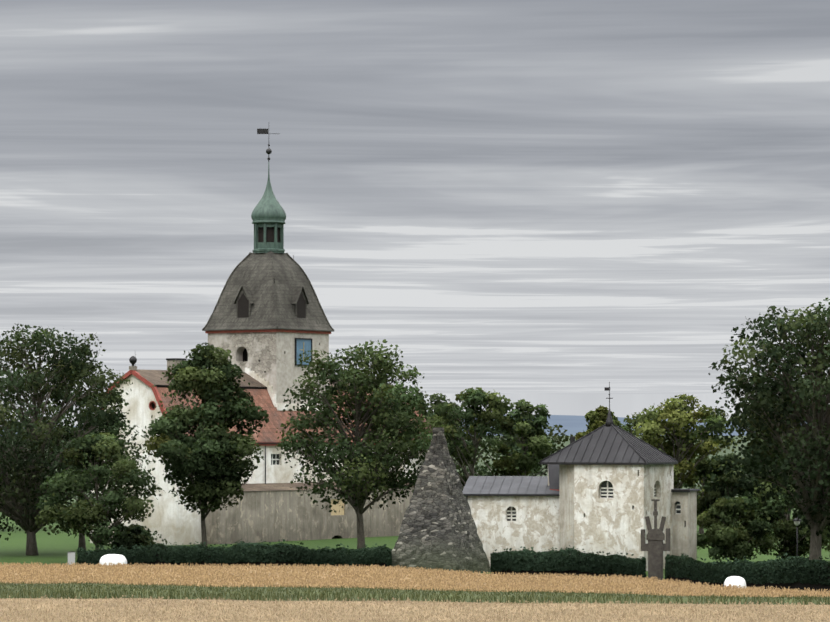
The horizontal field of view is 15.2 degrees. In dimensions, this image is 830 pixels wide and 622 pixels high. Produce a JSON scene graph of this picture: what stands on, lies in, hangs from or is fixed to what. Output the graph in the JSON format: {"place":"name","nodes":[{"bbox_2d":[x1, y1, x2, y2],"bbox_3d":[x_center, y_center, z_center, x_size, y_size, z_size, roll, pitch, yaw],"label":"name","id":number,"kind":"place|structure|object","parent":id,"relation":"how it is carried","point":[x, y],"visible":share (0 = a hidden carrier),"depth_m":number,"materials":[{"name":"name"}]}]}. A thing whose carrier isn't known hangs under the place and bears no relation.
{"place":"outdoors","nodes":[
{"label":"outdoors","id":0,"kind":"place"},
{"bbox_2d":[0,415,806,435],"bbox_3d":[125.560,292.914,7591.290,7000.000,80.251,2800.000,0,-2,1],"label":"hills","id":1,"kind":"structure","parent":0,"point":[572,424],"depth_m":7138.84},
{"bbox_2d":[1,565,827,596],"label":"wheat field","id":2,"kind":"structure","parent":0,"point":[251,570],"depth_m":167.40,"materials":[{"name":"beige plant"}]},
{"bbox_2d":[0,562,829,596],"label":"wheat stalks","id":3,"kind":"object","parent":2,"relation":"on","point":[378,577],"visible":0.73,"depth_m":164.71,"materials":[{"name":"beige plant"}]},
{"bbox_2d":[0,581,829,604],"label":"grass strip","id":4,"kind":"object","parent":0,"point":[379,593],"depth_m":147.25,"materials":[{"name":"green plant"}]},
{"bbox_2d":[0,595,829,621],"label":"wheat field","id":5,"kind":"structure","parent":0,"point":[645,611],"depth_m":127.87,"materials":[{"name":"beige plant"}]},
{"bbox_2d":[0,436,829,578],"bbox_3d":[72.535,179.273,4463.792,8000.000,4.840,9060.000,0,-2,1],"label":"ground","id":6,"kind":"structure","parent":0,"point":[54,548],"depth_m":236.57,"materials":[{"name":"green plant"}]},
{"bbox_2d":[0,368,81,491],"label":"tree","id":7,"kind":"object","parent":6,"relation":"on","point":[51,408],"visible":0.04,"depth_m":268.75,"materials":[{"name":"green plant"}]},
{"bbox_2d":[68,552,74,563],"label":"meter cabinet","id":8,"kind":"object","parent":6,"relation":"on","point":[71,556],"visible":0.71,"depth_m":186.30,"materials":[{"name":"grey"}]},
{"bbox_2d":[0,323,161,555],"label":"tree","id":9,"kind":"object","parent":6,"relation":"on","point":[18,506],"visible":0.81,"depth_m":212.60,"materials":[{"name":"green plant"}]},
{"bbox_2d":[37,345,125,549],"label":"tree","id":10,"kind":"object","parent":6,"relation":"on","point":[82,543],"visible":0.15,"depth_m":221.60,"materials":[{"name":"green plant"}]},
{"bbox_2d":[34,432,155,549],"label":"tree","id":11,"kind":"object","parent":6,"relation":"on","point":[99,511],"visible":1,"depth_m":198.19,"materials":[{"name":"green plant"}]},
{"bbox_2d":[99,554,126,564],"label":"silage bale","id":12,"kind":"object","parent":6,"relation":"on","point":[112,559],"visible":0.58,"depth_m":186.26},
{"bbox_2d":[100,523,166,549],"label":"bush","id":13,"kind":"object","parent":6,"relation":"on","point":[137,535],"visible":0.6,"depth_m":201.04,"materials":[{"name":"green plant"}]},
{"bbox_2d":[143,342,268,545],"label":"tree","id":14,"kind":"object","parent":6,"relation":"on","point":[205,458],"visible":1,"depth_m":209.82,"materials":[{"name":"green plant"}]},
{"bbox_2d":[76,539,391,566],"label":"hedge","id":15,"kind":"object","parent":6,"relation":"on","point":[241,553],"visible":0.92,"depth_m":186.74,"materials":[{"name":"green plant"}]},
{"bbox_2d":[90,129,432,544],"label":"church","id":16,"kind":"structure","parent":6,"relation":"on","point":[268,323],"depth_m":245.93,"materials":[{"name":"white paint"}]},
{"bbox_2d":[275,339,449,548],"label":"tree","id":17,"kind":"object","parent":6,"relation":"on","point":[388,413],"visible":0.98,"depth_m":207.93,"materials":[{"name":"green plant"}]},
{"bbox_2d":[391,428,490,572],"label":"stone pyramid","id":18,"kind":"object","parent":6,"relation":"on","point":[438,528],"visible":0.96,"depth_m":186.52,"materials":[{"name":"grey stone"}]},
{"bbox_2d":[415,393,478,490],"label":"tree","id":19,"kind":"object","parent":6,"relation":"on","point":[434,397],"visible":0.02,"depth_m":269.41,"materials":[{"name":"green plant"}]},
{"bbox_2d":[419,387,530,487],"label":"tree","id":20,"kind":"object","parent":6,"relation":"on","point":[496,408],"visible":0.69,"depth_m":258.83,"materials":[{"name":"green plant"}]},
{"bbox_2d":[447,414,572,475],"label":"tree","id":21,"kind":"object","parent":6,"relation":"on","point":[512,446],"visible":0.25,"depth_m":307.04,"materials":[{"name":"green plant"}]},
{"bbox_2d":[462,465,559,565],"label":"building wing","id":22,"kind":"structure","parent":6,"relation":"on","point":[514,513],"depth_m":193.88,"materials":[{"name":"white paint"}]},
{"bbox_2d":[486,399,559,475],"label":"tree","id":23,"kind":"object","parent":6,"relation":"on","point":[535,436],"visible":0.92,"depth_m":264.88,"materials":[{"name":"green plant"}]},
{"bbox_2d":[490,545,646,577],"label":"hedge","id":24,"kind":"object","parent":6,"relation":"on","point":[563,561],"visible":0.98,"depth_m":174.06,"materials":[{"name":"green plant"}]},
{"bbox_2d":[575,405,621,439],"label":"tree","id":25,"kind":"object","parent":6,"relation":"on","point":[597,417],"visible":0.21,"depth_m":242.92,"materials":[{"name":"green plant"}]},
{"bbox_2d":[559,464,696,570],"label":"old stone house","id":26,"kind":"structure","parent":6,"relation":"on","point":[616,523],"depth_m":190.82,"materials":[{"name":"white paint"}]},
{"bbox_2d":[600,481,680,513],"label":"stone house frame","id":27,"kind":"object","parent":26,"relation":"attached to","point":[607,491],"visible":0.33,"depth_m":190.79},
{"bbox_2d":[641,499,669,579],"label":"sculpture","id":28,"kind":"object","parent":6,"relation":"on","point":[655,547],"visible":0.94,"depth_m":169.18,"materials":[{"name":"grey stone"}]},
{"bbox_2d":[620,412,709,474],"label":"tree","id":29,"kind":"object","parent":6,"relation":"on","point":[627,427],"visible":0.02,"depth_m":297.20,"materials":[{"name":"green plant"}]},
{"bbox_2d":[632,394,739,498],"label":"tree","id":30,"kind":"object","parent":6,"relation":"on","point":[677,416],"visible":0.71,"depth_m":236.60,"materials":[{"name":"green plant"}]},
{"bbox_2d":[683,457,717,533],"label":"tree","id":31,"kind":"object","parent":6,"relation":"on","point":[706,480],"depth_m":259.02,"materials":[{"name":"green plant"}]},
{"bbox_2d":[682,425,721,533],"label":"tree","id":32,"kind":"object","parent":6,"relation":"on","point":[703,466],"visible":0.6,"depth_m":246.67,"materials":[{"name":"green plant"}]},
{"bbox_2d":[700,452,754,528],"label":"tree","id":33,"kind":"object","parent":6,"relation":"on","point":[722,485],"visible":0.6,"depth_m":246.37,"materials":[{"name":"green plant"}]},
{"bbox_2d":[724,576,745,587],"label":"silage bale","id":34,"kind":"object","parent":6,"relation":"on","point":[737,581],"visible":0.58,"depth_m":158.40},
{"bbox_2d":[697,495,780,561],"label":"bush","id":35,"kind":"object","parent":6,"relation":"on","point":[724,538],"visible":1,"depth_m":196.52,"materials":[{"name":"green plant"}]},
{"bbox_2d":[664,552,829,590],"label":"hedge","id":36,"kind":"object","parent":6,"relation":"on","point":[797,572],"visible":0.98,"depth_m":159.92,"materials":[{"name":"green plant"}]},
{"bbox_2d":[698,298,829,559],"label":"tree","id":37,"kind":"object","parent":6,"relation":"on","point":[810,443],"visible":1,"depth_m":181.46,"materials":[{"name":"green plant"}]},
{"bbox_2d":[729,380,807,539],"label":"tree","id":38,"kind":"object","parent":6,"relation":"on","point":[755,450],"visible":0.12,"depth_m":232.74,"materials":[{"name":"green plant"}]},
{"bbox_2d":[737,430,799,521],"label":"tree","id":39,"kind":"object","parent":6,"relation":"on","point":[747,495],"depth_m":271.94,"materials":[{"name":"green plant"}]},
{"bbox_2d":[734,482,829,558],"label":"bush","id":40,"kind":"object","parent":6,"relation":"on","point":[785,530],"visible":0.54,"depth_m":199.32,"materials":[{"name":"green plant"}]},
{"bbox_2d":[793,517,800,555],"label":"street lamp","id":41,"kind":"object","parent":6,"relation":"on","point":[796,522],"visible":0.69,"depth_m":193.15,"materials":[{"name":"grey metal"}]},
{"bbox_2d":[803,524,829,558],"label":"bush","id":42,"kind":"object","parent":6,"relation":"on","point":[825,537],"visible":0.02,"depth_m":194.96,"materials":[{"name":"green plant"}]},
{"bbox_2d":[0,0,829,425],"label":"sky","id":43,"kind":"structure","parent":0,"point":[552,203],"materials":[{"name":"grey"}]},
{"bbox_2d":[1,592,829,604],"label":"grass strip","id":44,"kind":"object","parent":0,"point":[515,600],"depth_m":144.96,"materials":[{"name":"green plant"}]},
{"bbox_2d":[540,382,689,512],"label":"roof","id":45,"kind":"structure","parent":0,"point":[611,443],"depth_m":191.85,"materials":[{"name":"grey metal"}]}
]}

